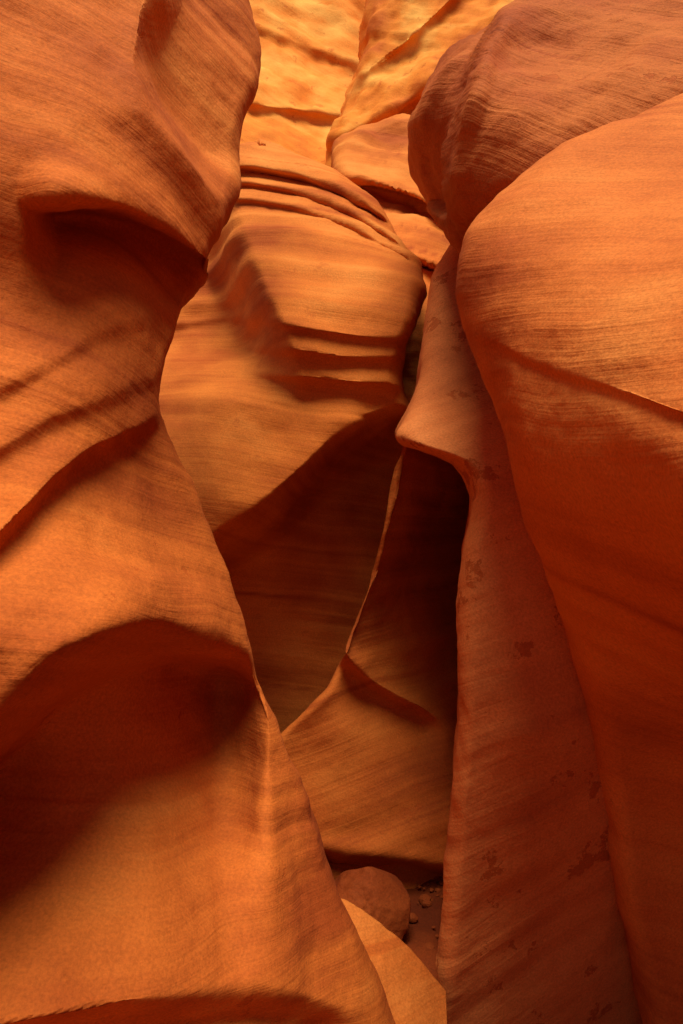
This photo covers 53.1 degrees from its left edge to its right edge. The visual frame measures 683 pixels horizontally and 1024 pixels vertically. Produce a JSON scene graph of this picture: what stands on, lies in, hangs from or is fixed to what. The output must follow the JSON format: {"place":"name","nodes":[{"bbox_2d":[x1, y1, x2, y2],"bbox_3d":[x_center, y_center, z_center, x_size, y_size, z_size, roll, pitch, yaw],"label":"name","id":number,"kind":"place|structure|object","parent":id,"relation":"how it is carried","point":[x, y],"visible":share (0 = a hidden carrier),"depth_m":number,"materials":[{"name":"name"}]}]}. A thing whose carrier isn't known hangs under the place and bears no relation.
{"place":"outdoors","nodes":[
{"label":"outdoors","id":0,"kind":"place"},
{"bbox_2d":[240,0,365,164],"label":"background cliff","id":1,"kind":"structure","parent":0,"point":[309,57],"depth_m":11.09,"materials":[{"name":"stone"}]},
{"bbox_2d":[325,0,513,166],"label":"background cliff","id":2,"kind":"structure","parent":0,"point":[404,46],"depth_m":9.37,"materials":[{"name":"stone"}]},
{"bbox_2d":[402,879,442,982],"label":"canyon floor","id":3,"kind":"structure","parent":0,"point":[421,931],"depth_m":3.00,"materials":[{"name":"brown sand"}]},
{"bbox_2d":[0,0,395,1023],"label":"canyon wall","id":4,"kind":"structure","parent":3,"relation":"on","point":[162,856],"depth_m":1.91,"materials":[{"name":"stone"}]},
{"bbox_2d":[159,139,426,732],"bbox_3d":[-0.280,0.799,6.423,3.933,10.904,4.894,0,0,-20],"label":"layered sandstone outcrop","id":5,"kind":"object","parent":3,"relation":"on","point":[284,402],"visible":0.3,"depth_m":4.51,"materials":[{"name":"orange stone"}]},
{"bbox_2d":[331,113,449,401],"bbox_3d":[1.450,-3.213,7.802,3.682,6.261,5.794,0,0,24],"label":"distant sandstone shelf","id":6,"kind":"object","parent":5,"relation":"on","point":[371,159],"visible":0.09,"depth_m":6.81,"materials":[{"name":"orange stone"}]},
{"bbox_2d":[335,867,410,939],"bbox_3d":[0.119,1.670,2.929,0.350,0.332,0.340,0,0,0],"label":"boulder","id":7,"kind":"object","parent":3,"relation":"on","point":[382,897],"visible":0.59,"depth_m":2.84,"materials":[{"name":"sandstone"}]},
{"bbox_2d":[281,446,469,888],"bbox_3d":[0.726,1.498,4.022,3.020,4.643,1.514,0,0,-9],"label":"sandstone fin","id":8,"kind":"object","parent":3,"relation":"on","point":[367,734],"visible":0.26,"depth_m":3.43,"materials":[{"name":"orange stone"}]},
{"bbox_2d":[341,898,446,1023],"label":"sloping rock ledge","id":9,"kind":"object","parent":3,"relation":"on","point":[414,990],"visible":0.43,"depth_m":2.58,"materials":[{"name":"stone"}]},
{"bbox_2d":[409,876,442,948],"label":"pebbles","id":10,"kind":"object","parent":3,"relation":"on","point":[425,900],"visible":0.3,"depth_m":3.13,"materials":[{"name":"brown stone"}]},
{"bbox_2d":[395,245,641,1023],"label":"sandstone pillar","id":11,"kind":"structure","parent":3,"relation":"on","point":[532,929],"depth_m":2.68,"materials":[{"name":"stone"}]},
{"bbox_2d":[456,93,682,1023],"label":"canyon wall","id":12,"kind":"structure","parent":3,"relation":"on","point":[569,288],"depth_m":1.92,"materials":[{"name":"stone"}]},
{"bbox_2d":[407,0,682,253],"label":"sandstone overhang","id":13,"kind":"object","parent":12,"relation":"on","point":[513,91],"visible":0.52,"depth_m":2.67,"materials":[{"name":"orange stone"}]}
]}

